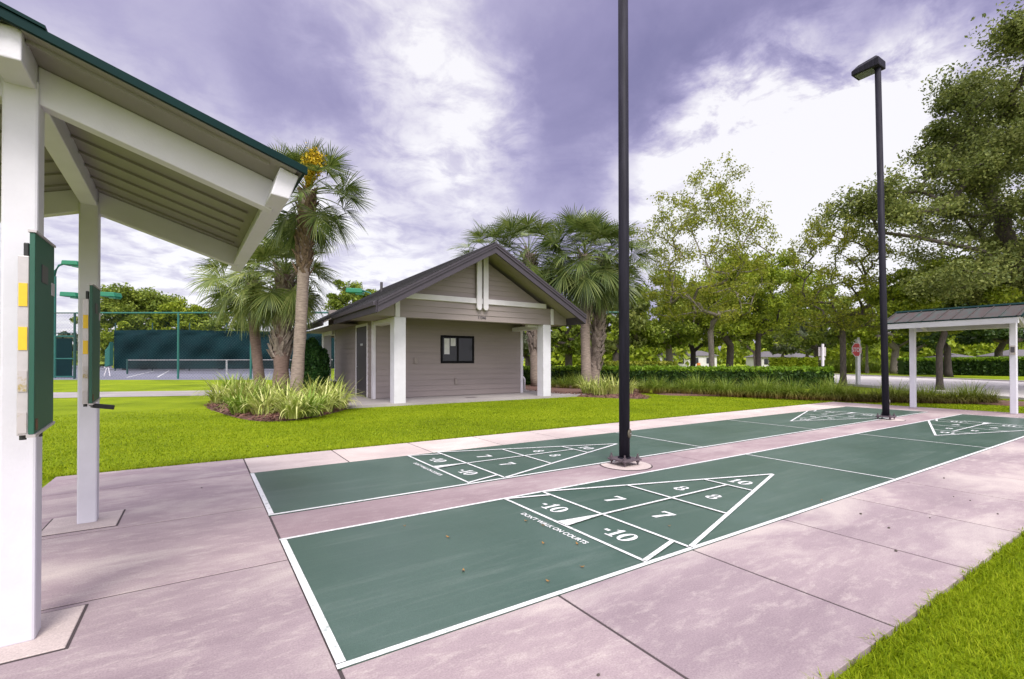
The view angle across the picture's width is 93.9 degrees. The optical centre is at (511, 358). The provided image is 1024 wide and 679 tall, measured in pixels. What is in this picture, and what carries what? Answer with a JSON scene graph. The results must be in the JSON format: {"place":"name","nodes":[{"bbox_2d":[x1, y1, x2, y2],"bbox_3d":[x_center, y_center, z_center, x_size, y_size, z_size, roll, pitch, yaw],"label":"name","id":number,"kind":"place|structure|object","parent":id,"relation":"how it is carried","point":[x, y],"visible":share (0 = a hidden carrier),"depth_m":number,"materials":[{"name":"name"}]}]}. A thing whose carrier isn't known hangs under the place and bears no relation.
{"place":"outdoors","nodes":[
{"label":"outdoors","id":0,"kind":"place"},
{"bbox_2d":[42,464,69,485],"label":"lawn grass","id":1,"kind":"structure","parent":0,"point":[46,469],"depth_m":6.00,"materials":[{"name":"plant"}]},
{"bbox_2d":[53,390,223,397],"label":"path","id":2,"kind":"structure","parent":0,"point":[121,394],"depth_m":21.13,"materials":[{"name":"concrete"}]},
{"bbox_2d":[53,366,290,379],"bbox_3d":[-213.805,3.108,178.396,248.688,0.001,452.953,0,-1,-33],"label":"tennis court","id":3,"kind":"object","parent":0,"point":[119,374],"depth_m":51.74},
{"bbox_2d":[53,333,76,377],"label":"tennis gate","id":4,"kind":"structure","parent":3,"relation":"on","point":[62,367],"depth_m":43.98,"materials":[{"name":"green metal"}]},
{"bbox_2d":[53,260,77,366],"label":"court light","id":5,"kind":"object","parent":3,"relation":"on","point":[70,263],"visible":0.38,"depth_m":45.95,"materials":[{"name":"teal paint"}]},
{"bbox_2d":[59,292,121,298],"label":"court light","id":6,"kind":"object","parent":3,"relation":"on","point":[111,295],"visible":0.49,"depth_m":61.42,"materials":[{"name":"teal paint"}]},
{"bbox_2d":[104,342,112,375],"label":"folded umbrella","id":7,"kind":"object","parent":3,"relation":"on","point":[108,360],"visible":0.85,"depth_m":50.02,"materials":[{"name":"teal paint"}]},
{"bbox_2d":[114,323,333,370],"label":"windscreen fence","id":8,"kind":"object","parent":3,"relation":"on","point":[130,346],"visible":0.4,"depth_m":82.02,"materials":[{"name":"green fabric"}]},
{"bbox_2d":[126,359,332,373],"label":"tennis net","id":9,"kind":"object","parent":3,"relation":"on","point":[190,370],"visible":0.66,"depth_m":57.24,"materials":[{"name":"fabric"}]},
{"bbox_2d":[54,311,618,378],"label":"court fence","id":10,"kind":"object","parent":3,"relation":"on","point":[111,313],"visible":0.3,"depth_m":40.62,"materials":[{"name":"green metal"}]},
{"bbox_2d":[42,392,832,479],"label":"lawn grass","id":11,"kind":"structure","parent":0,"point":[476,420],"depth_m":10.38,"materials":[{"name":"green plant"}]},
{"bbox_2d":[0,438,1023,678],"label":"pavement","id":12,"kind":"structure","parent":0,"point":[692,614],"depth_m":2.76,"materials":[{"name":"pink concrete"}]},
{"bbox_2d":[0,1,307,647],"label":"shade shelter","id":13,"kind":"object","parent":12,"relation":"on","point":[91,140],"visible":0.99,"depth_m":2.53,"materials":[{"name":"wood"}]},
{"bbox_2d":[16,229,55,439],"bbox_3d":[-2.184,-0.098,2.198,0.069,0.916,0.336,0,-1,-33],"label":"score board","id":14,"kind":"object","parent":13,"relation":"attached to","point":[35,326],"visible":1,"depth_m":2.09,"materials":[{"name":"metal"}]},
{"bbox_2d":[82,283,114,409],"bbox_3d":[-3.183,-0.074,3.695,0.166,0.957,0.336,0,-1,-33],"label":"score board","id":15,"kind":"object","parent":13,"relation":"attached to","point":[91,397],"visible":1,"depth_m":3.55,"materials":[{"name":"green plastic"}]},
{"bbox_2d":[0,0,1023,362],"label":"sky","id":16,"kind":"structure","parent":0,"point":[452,112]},
{"bbox_2d":[41,405,1020,678],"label":"pavement base","id":17,"kind":"object","parent":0,"point":[341,675],"visible":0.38,"depth_m":2.73,"materials":[{"name":"grey concrete"}]},
{"bbox_2d":[0,605,84,662],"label":"column pad","id":18,"kind":"object","parent":17,"relation":"on","point":[56,630],"depth_m":2.32,"materials":[{"name":"concrete"}]},
{"bbox_2d":[0,604,88,664],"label":"pad joint","id":19,"kind":"object","parent":18,"relation":"on","point":[75,628],"visible":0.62,"depth_m":2.27,"materials":[{"name":"concrete"}]},
{"bbox_2d":[42,509,123,535],"bbox_3d":[-3.580,1.373,4.005,0.470,0.017,0.500,0,-1,-33],"label":"column pad","id":20,"kind":"object","parent":17,"relation":"on","point":[70,524],"depth_m":3.96,"materials":[{"name":"concrete"}]},
{"bbox_2d":[250,406,926,515],"bbox_3d":[3.985,1.431,9.279,15.811,0.076,1.921,0,-1,-33],"label":"shuffleboard court","id":21,"kind":"object","parent":17,"relation":"on","point":[287,491],"visible":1,"depth_m":6.44,"materials":[{"name":"paint"}]},
{"bbox_2d":[279,414,1023,670],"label":"shuffleboard court","id":22,"kind":"object","parent":17,"relation":"on","point":[374,589],"visible":1,"depth_m":3.75,"materials":[{"name":"paint"}]},
{"bbox_2d":[42,363,1023,678],"bbox_3d":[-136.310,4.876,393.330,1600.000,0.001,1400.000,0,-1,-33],"label":"lawn","id":23,"kind":"structure","parent":0,"point":[68,407],"depth_m":10.54,"materials":[{"name":"green plant"}]},
{"bbox_2d":[100,320,150,369],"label":"oak tree","id":24,"kind":"object","parent":23,"relation":"on","point":[106,337],"visible":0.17,"depth_m":91.33,"materials":[{"name":"green plant"}]},
{"bbox_2d":[69,282,195,331],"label":"oak tree","id":25,"kind":"object","parent":23,"relation":"on","point":[139,300],"visible":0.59,"depth_m":95.84,"materials":[{"name":"green plant"}]},
{"bbox_2d":[147,297,213,369],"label":"oak tree","id":26,"kind":"object","parent":23,"relation":"on","point":[159,322],"visible":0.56,"depth_m":94.16,"materials":[{"name":"green plant"}]},
{"bbox_2d":[189,306,248,369],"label":"oak tree","id":27,"kind":"object","parent":23,"relation":"on","point":[207,325],"visible":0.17,"depth_m":95.54,"materials":[{"name":"green plant"}]},
{"bbox_2d":[203,397,349,421],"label":"bark mulch","id":28,"kind":"object","parent":23,"relation":"on","point":[273,415],"visible":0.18,"depth_m":12.13,"materials":[{"name":"brown wood"}]},
{"bbox_2d":[191,377,242,403],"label":"flax lily","id":29,"kind":"object","parent":28,"relation":"on","point":[215,394],"visible":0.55,"depth_m":15.23,"materials":[{"name":"green plant"}]},
{"bbox_2d":[209,385,264,413],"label":"flax lily","id":30,"kind":"object","parent":28,"relation":"on","point":[231,403],"visible":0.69,"depth_m":12.15,"materials":[{"name":"green plant"}]},
{"bbox_2d":[208,373,268,400],"bbox_3d":[-8.587,0.900,14.990,2.196,1.103,1.931,0,-1,-33],"label":"flax lily","id":31,"kind":"object","parent":28,"relation":"on","point":[236,389],"visible":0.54,"depth_m":14.89,"materials":[{"name":"green plant"}]},
{"bbox_2d":[185,246,296,387],"bbox_3d":[-12.313,-2.072,22.487,5.196,7.285,5.268,0,-1,-33],"label":"sabal palm","id":32,"kind":"object","parent":28,"relation":"on","point":[225,305],"visible":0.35,"depth_m":21.71,"materials":[{"name":"green plant"}]},
{"bbox_2d":[231,372,274,401],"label":"flax lily","id":33,"kind":"object","parent":28,"relation":"on","point":[263,390],"visible":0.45,"depth_m":15.48,"materials":[{"name":"green plant"}]},
{"bbox_2d":[223,385,287,414],"bbox_3d":[-6.249,1.013,12.017,1.539,0.820,1.755,0,-1,12],"label":"flax lily","id":34,"kind":"object","parent":28,"relation":"on","point":[257,406],"visible":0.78,"depth_m":11.89,"materials":[{"name":"green plant"}]},
{"bbox_2d":[218,231,343,389],"bbox_3d":[-8.785,-1.758,18.507,4.647,6.653,4.389,0,-1,-33],"label":"sabal palm","id":35,"kind":"object","parent":28,"relation":"on","point":[278,303],"visible":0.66,"depth_m":18.23,"materials":[{"name":"green plant"}]},
{"bbox_2d":[260,379,305,408],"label":"flax lily","id":36,"kind":"object","parent":28,"relation":"on","point":[291,389],"visible":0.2,"depth_m":13.29,"materials":[{"name":"green plant"}]},
{"bbox_2d":[257,383,325,418],"bbox_3d":[-5.185,1.003,11.391,1.728,0.828,1.898,0,-1,-33],"label":"flax lily","id":37,"kind":"object","parent":28,"relation":"on","point":[296,413],"visible":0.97,"depth_m":11.18,"materials":[{"name":"green plant"}]},
{"bbox_2d":[274,383,341,416],"bbox_3d":[-5.053,0.982,11.802,1.620,0.875,1.750,0,-1,41],"label":"flax lily","id":38,"kind":"object","parent":28,"relation":"on","point":[318,405],"visible":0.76,"depth_m":11.72,"materials":[{"name":"green plant"}]},
{"bbox_2d":[289,337,330,390],"bbox_3d":[-8.225,0.419,19.508,1.589,2.663,1.642,0,-1,-33],"label":"round shrub","id":39,"kind":"object","parent":28,"relation":"on","point":[317,361],"visible":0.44,"depth_m":19.12,"materials":[{"name":"green plant"}]},
{"bbox_2d":[262,134,376,396],"bbox_3d":[-6.923,-2.994,16.389,4.503,9.024,4.392,0,-1,-33],"label":"sabal palm","id":40,"kind":"object","parent":28,"relation":"on","point":[305,236],"visible":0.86,"depth_m":16.23,"materials":[{"name":"green plant"}]},
{"bbox_2d":[299,377,352,411],"bbox_3d":[-5.130,0.944,12.890,1.946,0.971,2.036,0,-1,-33],"label":"flax lily","id":41,"kind":"object","parent":28,"relation":"on","point":[332,406],"visible":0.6,"depth_m":12.77,"materials":[{"name":"green plant"}]},
{"bbox_2d":[311,379,369,408],"bbox_3d":[-5.025,0.979,13.780,1.964,0.917,1.794,0,-1,-33],"label":"flax lily","id":42,"kind":"object","parent":28,"relation":"on","point":[347,398],"visible":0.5,"depth_m":13.64,"materials":[{"name":"green plant"}]},
{"bbox_2d":[321,279,377,310],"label":"oak tree","id":43,"kind":"object","parent":23,"relation":"on","point":[342,299],"visible":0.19,"depth_m":86.18,"materials":[{"name":"green plant"}]},
{"bbox_2d":[306,242,586,403],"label":"park building","id":44,"kind":"structure","parent":23,"relation":"on","point":[459,325],"depth_m":17.79,"materials":[{"name":"beige"}]},
{"bbox_2d":[355,326,365,396],"bbox_3d":[-5.736,0.111,18.176,0.096,2.628,1.376,0,-1,-33],"label":"door","id":45,"kind":"structure","parent":44,"relation":"in","point":[361,331],"depth_m":18.18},
{"bbox_2d":[441,335,473,362],"bbox_3d":[-2.124,-0.351,18.737,1.450,1.075,0.040,0,-1,-33],"label":"window","id":46,"kind":"structure","parent":44,"relation":"in","point":[454,349],"depth_m":18.71,"materials":[{"name":"black glass"}]},
{"bbox_2d":[341,389,583,408],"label":"porch floor","id":47,"kind":"structure","parent":23,"relation":"on","point":[384,402],"depth_m":17.11,"materials":[{"name":"concrete"}]},
{"bbox_2d":[523,327,553,365],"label":"oak tree","id":48,"kind":"object","parent":23,"relation":"on","point":[526,353],"visible":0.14,"depth_m":39.49,"materials":[{"name":"green plant"}]},
{"bbox_2d":[551,298,615,365],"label":"oak tree","id":49,"kind":"object","parent":23,"relation":"on","point":[570,347],"visible":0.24,"depth_m":34.90,"materials":[{"name":"green plant"}]},
{"bbox_2d":[525,385,647,398],"bbox_3d":[2.833,1.516,23.382,9.974,0.110,7.160,2,-2,-76],"label":"mulch bed","id":50,"kind":"object","parent":23,"relation":"on","point":[567,390],"visible":0.26,"depth_m":20.85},
{"bbox_2d":[446,217,526,263],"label":"sabal palm","id":51,"kind":"object","parent":50,"relation":"on","point":[481,240],"visible":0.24,"depth_m":26.02,"materials":[{"name":"green plant"}]},
{"bbox_2d":[480,207,576,385],"bbox_3d":[0.819,-3.201,26.001,6.340,9.606,5.936,0,-1,25],"label":"sabal palm","id":52,"kind":"object","parent":50,"relation":"on","point":[519,226],"visible":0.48,"depth_m":25.25,"materials":[{"name":"green plant"}]},
{"bbox_2d":[530,204,641,382],"bbox_3d":[3.612,-3.294,25.182,6.367,9.749,6.159,0,-1,-33],"label":"sabal palm","id":53,"kind":"object","parent":50,"relation":"on","point":[576,289],"visible":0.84,"depth_m":24.31,"materials":[{"name":"green plant"}]},
{"bbox_2d":[583,374,614,394],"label":"flax lily","id":54,"kind":"object","parent":50,"relation":"on","point":[602,390],"visible":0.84,"depth_m":18.95,"materials":[{"name":"green plant"}]},
{"bbox_2d":[554,219,663,385],"bbox_3d":[5.092,-3.172,26.640,6.198,9.478,6.374,0,-1,-33],"label":"sabal palm","id":55,"kind":"object","parent":50,"relation":"on","point":[597,330],"visible":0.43,"depth_m":26.14,"materials":[{"name":"green plant"}]},
{"bbox_2d":[590,289,650,360],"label":"oak tree","id":56,"kind":"object","parent":23,"relation":"on","point":[636,324],"visible":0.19,"depth_m":48.66,"materials":[{"name":"green plant"}]},
{"bbox_2d":[600,360,677,366],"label":"clipped hedge","id":57,"kind":"object","parent":23,"relation":"on","point":[639,363],"visible":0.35,"depth_m":48.15,"materials":[{"name":"green plant"}]},
{"bbox_2d":[611,270,723,361],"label":"oak tree","id":58,"kind":"object","parent":23,"relation":"on","point":[677,334],"visible":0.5,"depth_m":49.82,"materials":[{"name":"green plant"}]},
{"bbox_2d":[523,364,834,388],"bbox_3d":[7.920,1.011,27.232,17.968,1.422,1.965,0,-1,19],"label":"clipped hedge","id":59,"kind":"object","parent":23,"relation":"on","point":[793,372],"visible":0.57,"depth_m":25.75,"materials":[{"name":"green plant"}]},
{"bbox_2d":[650,351,718,366],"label":"house","id":60,"kind":"structure","parent":23,"relation":"on","point":[702,358],"depth_m":118.00,"materials":[{"name":"white glass"}]},
{"bbox_2d":[650,285,724,366],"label":"oak tree","id":61,"kind":"object","parent":23,"relation":"on","point":[704,343],"visible":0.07,"depth_m":58.88,"materials":[{"name":"green plant"}]},
{"bbox_2d":[629,149,787,366],"bbox_3d":[11.540,-5.202,29.034,10.224,13.613,7.970,0,-1,-33],"label":"elm tree","id":62,"kind":"object","parent":23,"relation":"on","point":[700,310],"visible":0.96,"depth_m":28.11,"materials":[{"name":"green plant"}]},
{"bbox_2d":[655,261,785,366],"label":"oak tree","id":63,"kind":"object","parent":23,"relation":"on","point":[728,340],"visible":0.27,"depth_m":49.56,"materials":[{"name":"green plant"}]},
{"bbox_2d":[732,335,773,364],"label":"oak tree","id":64,"kind":"object","parent":23,"relation":"on","point":[765,342],"visible":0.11,"depth_m":91.86,"materials":[{"name":"green plant"}]},
{"bbox_2d":[700,249,833,366],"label":"oak tree","id":65,"kind":"object","parent":23,"relation":"on","point":[777,303],"visible":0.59,"depth_m":45.78,"materials":[{"name":"green plant"}]},
{"bbox_2d":[523,318,1023,365],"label":"distant woodland","id":66,"kind":"object","parent":23,"relation":"on","point":[644,353],"visible":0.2,"depth_m":119.18,"materials":[{"name":"green plant"}]},
{"bbox_2d":[766,326,807,356],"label":"oak tree","id":67,"kind":"object","parent":23,"relation":"on","point":[783,349],"visible":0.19,"depth_m":91.05,"materials":[{"name":"green plant"}]},
{"bbox_2d":[768,356,818,366],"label":"clipped hedge","id":68,"kind":"object","parent":23,"relation":"on","point":[792,361],"visible":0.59,"depth_m":60.25,"materials":[{"name":"green plant"}]},
{"bbox_2d":[798,378,836,399],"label":"fountain grass","id":69,"kind":"object","parent":23,"relation":"on","point":[818,392],"depth_m":16.79,"materials":[{"name":"plant"}]},
{"bbox_2d":[771,284,869,365],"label":"oak tree","id":70,"kind":"object","parent":23,"relation":"on","point":[818,339],"visible":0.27,"depth_m":60.05,"materials":[{"name":"green plant"}]},
{"bbox_2d":[806,371,856,400],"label":"fountain grass","id":71,"kind":"object","parent":23,"relation":"on","point":[831,389],"depth_m":16.57,"materials":[{"name":"green plant"}]},
{"bbox_2d":[654,391,1023,406],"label":"mulch bed","id":72,"kind":"object","parent":23,"relation":"on","point":[1020,403],"visible":0.11,"depth_m":19.06,"materials":[{"name":"soil"}]},
{"bbox_2d":[643,374,670,393],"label":"fountain grass","id":73,"kind":"object","parent":72,"relation":"on","point":[657,387],"depth_m":20.63,"materials":[{"name":"plant"}]},
{"bbox_2d":[679,372,714,393],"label":"fountain grass","id":74,"kind":"object","parent":72,"relation":"on","point":[694,386],"depth_m":19.49,"materials":[{"name":"plant"}]},
{"bbox_2d":[705,373,741,395],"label":"fountain grass","id":75,"kind":"object","parent":72,"relation":"on","point":[723,389],"depth_m":18.86,"materials":[{"name":"plant"}]},
{"bbox_2d":[736,377,766,398],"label":"fountain grass","id":76,"kind":"object","parent":72,"relation":"on","point":[748,389],"depth_m":18.23,"materials":[{"name":"plant"}]},
{"bbox_2d":[742,374,785,397],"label":"fountain grass","id":77,"kind":"object","parent":72,"relation":"on","point":[763,386],"depth_m":17.89,"materials":[{"name":"plant"}]},
{"bbox_2d":[770,375,811,398],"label":"fountain grass","id":78,"kind":"object","parent":72,"relation":"on","point":[790,390],"depth_m":17.34,"materials":[{"name":"plant"}]},
{"bbox_2d":[902,382,953,402],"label":"fountain grass","id":79,"kind":"object","parent":72,"relation":"on","point":[933,396],"depth_m":15.44,"materials":[{"name":"plant"}]},
{"bbox_2d":[939,383,976,404],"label":"fountain grass","id":80,"kind":"object","parent":72,"relation":"on","point":[959,400],"depth_m":15.26,"materials":[{"name":"plant"}]},
{"bbox_2d":[948,379,1003,404],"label":"fountain grass","id":81,"kind":"object","parent":72,"relation":"on","point":[973,394],"depth_m":15.15,"materials":[{"name":"green plant"}]},
{"bbox_2d":[972,385,1007,404],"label":"fountain grass","id":82,"kind":"object","parent":72,"relation":"on","point":[993,397],"depth_m":15.05,"materials":[{"name":"plant"}]},
{"bbox_2d":[781,200,913,386],"bbox_3d":[18.508,-3.606,26.837,5.852,10.388,6.219,0,-1,12],"label":"elm tree","id":83,"kind":"object","parent":23,"relation":"on","point":[841,325],"visible":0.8,"depth_m":26.48,"materials":[{"name":"green plant"}]},
{"bbox_2d":[824,381,873,402],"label":"fountain grass","id":84,"kind":"object","parent":23,"relation":"on","point":[846,397],"depth_m":16.02,"materials":[{"name":"plant"}]},
{"bbox_2d":[846,317,894,364],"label":"oak tree","id":85,"kind":"object","parent":23,"relation":"on","point":[849,345],"visible":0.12,"depth_m":90.94,"materials":[{"name":"green plant"}]},
{"bbox_2d":[847,272,931,373],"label":"oak tree","id":86,"kind":"object","parent":23,"relation":"on","point":[868,337],"visible":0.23,"depth_m":55.71,"materials":[{"name":"green plant"}]},
{"bbox_2d":[805,0,1023,305],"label":"oak tree","id":87,"kind":"object","parent":23,"relation":"on","point":[975,161],"visible":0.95,"depth_m":21.22,"materials":[{"name":"green plant"}]},
{"bbox_2d":[888,332,948,356],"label":"oak tree","id":88,"kind":"object","parent":23,"relation":"on","point":[927,344],"visible":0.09,"depth_m":91.01,"materials":[{"name":"green plant"}]},
{"bbox_2d":[860,253,1023,389],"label":"oak tree","id":89,"kind":"object","parent":23,"relation":"on","point":[896,295],"visible":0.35,"depth_m":23.26,"materials":[{"name":"green plant"}]},
{"bbox_2d":[890,298,995,376],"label":"oak tree","id":90,"kind":"object","parent":23,"relation":"on","point":[935,336],"visible":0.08,"depth_m":43.73,"materials":[{"name":"green plant"}]},
{"bbox_2d":[897,356,1023,375],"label":"clipped hedge","id":91,"kind":"object","parent":23,"relation":"on","point":[983,366],"visible":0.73,"depth_m":48.40,"materials":[{"name":"green plant"}]},
{"bbox_2d":[954,328,1023,356],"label":"oak tree","id":92,"kind":"object","parent":23,"relation":"on","point":[1000,336],"visible":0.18,"depth_m":49.17,"materials":[{"name":"green plant"}]},
{"bbox_2d":[245,404,843,472],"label":"pavement","id":93,"kind":"structure","parent":0,"point":[277,462],"depth_m":8.09,"materials":[{"name":"concrete"}]},
{"bbox_2d":[271,412,958,538],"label":"pavement","id":94,"kind":"structure","parent":0,"point":[309,521],"depth_m":5.15,"materials":[{"name":"concrete"}]},
{"bbox_2d":[599,461,652,470],"bbox_3d":[1.513,1.383,6.171,0.680,0.001,0.550,0,-1,-33],"label":"footing joint","id":95,"kind":"object","parent":94,"relation":"on","point":[629,470],"visible":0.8,"depth_m":5.96,"materials":[{"name":"concrete"}]},
{"bbox_2d":[601,461,650,469],"bbox_3d":[1.508,1.380,6.179,0.644,0.001,0.532,0,-1,-33],"label":"pole footing","id":96,"kind":"object","parent":95,"relation":"on","point":[629,465],"visible":0.8,"depth_m":6.17,"materials":[{"name":"concrete"}]},
{"bbox_2d":[607,0,641,466],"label":"light pole","id":97,"kind":"object","parent":96,"relation":"on","point":[624,457],"visible":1,"depth_m":6.21,"materials":[{"name":"metal"}]},
{"label":"footing joint","id":98,"kind":"structure","parent":94,"relation":"on","visible":0},
{"bbox_2d":[881,418,904,420],"bbox_3d":[8.782,1.413,11.007,0.644,0.001,0.382,0,-1,-33],"label":"pole footing","id":99,"kind":"object","parent":98,"relation":"on","point":[892,419],"visible":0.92,"depth_m":11.09,"materials":[{"name":"concrete"}]},
{"bbox_2d":[851,55,896,419],"bbox_3d":[8.543,-2.819,11.302,0.400,8.472,0.625,-1,-1,-33],"label":"light pole","id":100,"kind":"object","parent":99,"relation":"on","point":[876,65],"visible":1,"depth_m":11.13,"materials":[{"name":"metal"}]},
{"bbox_2d":[743,351,789,366],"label":"house","id":101,"kind":"structure","parent":0,"point":[765,355],"depth_m":106.20,"materials":[{"name":"white glass"}]},
{"bbox_2d":[869,378,919,402],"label":"fountain grass","id":102,"kind":"object","parent":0,"point":[895,394],"depth_m":15.67,"materials":[{"name":"plant"}]},
{"bbox_2d":[802,527,1023,678],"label":"lawn grass","id":103,"kind":"structure","parent":0,"point":[1019,617],"depth_m":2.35,"materials":[{"name":"green plant"}]},
{"bbox_2d":[807,398,1023,412],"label":"lawn grass","id":104,"kind":"structure","parent":0,"point":[979,407],"depth_m":14.45,"materials":[{"name":"green plant"}]},
{"bbox_2d":[815,402,1023,417],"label":"pavement","id":105,"kind":"structure","parent":0,"point":[971,412],"depth_m":13.47,"materials":[{"name":"concrete"}]},
{"bbox_2d":[887,302,1023,413],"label":"shade shelter","id":106,"kind":"object","parent":105,"relation":"on","point":[1010,316],"visible":0.95,"depth_m":12.75,"materials":[{"name":"white metal"}]},
{"bbox_2d":[834,375,1023,396],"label":"road","id":107,"kind":"structure","parent":0,"point":[1004,386],"depth_m":30.32,"materials":[{"name":"grey asphalt"}]},
{"bbox_2d":[852,338,861,384],"bbox_3d":[20.028,0.180,27.929,0.803,2.805,0.224,0,-1,-18],"label":"stop sign","id":108,"kind":"object","parent":107,"relation":"on","point":[856,349],"visible":0.94,"depth_m":27.90,"materials":[{"name":"metal"}]},
{"bbox_2d":[835,374,1023,399],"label":"kerb","id":109,"kind":"structure","parent":107,"relation":"on","point":[1006,397],"depth_m":33.73,"materials":[{"name":"concrete"}]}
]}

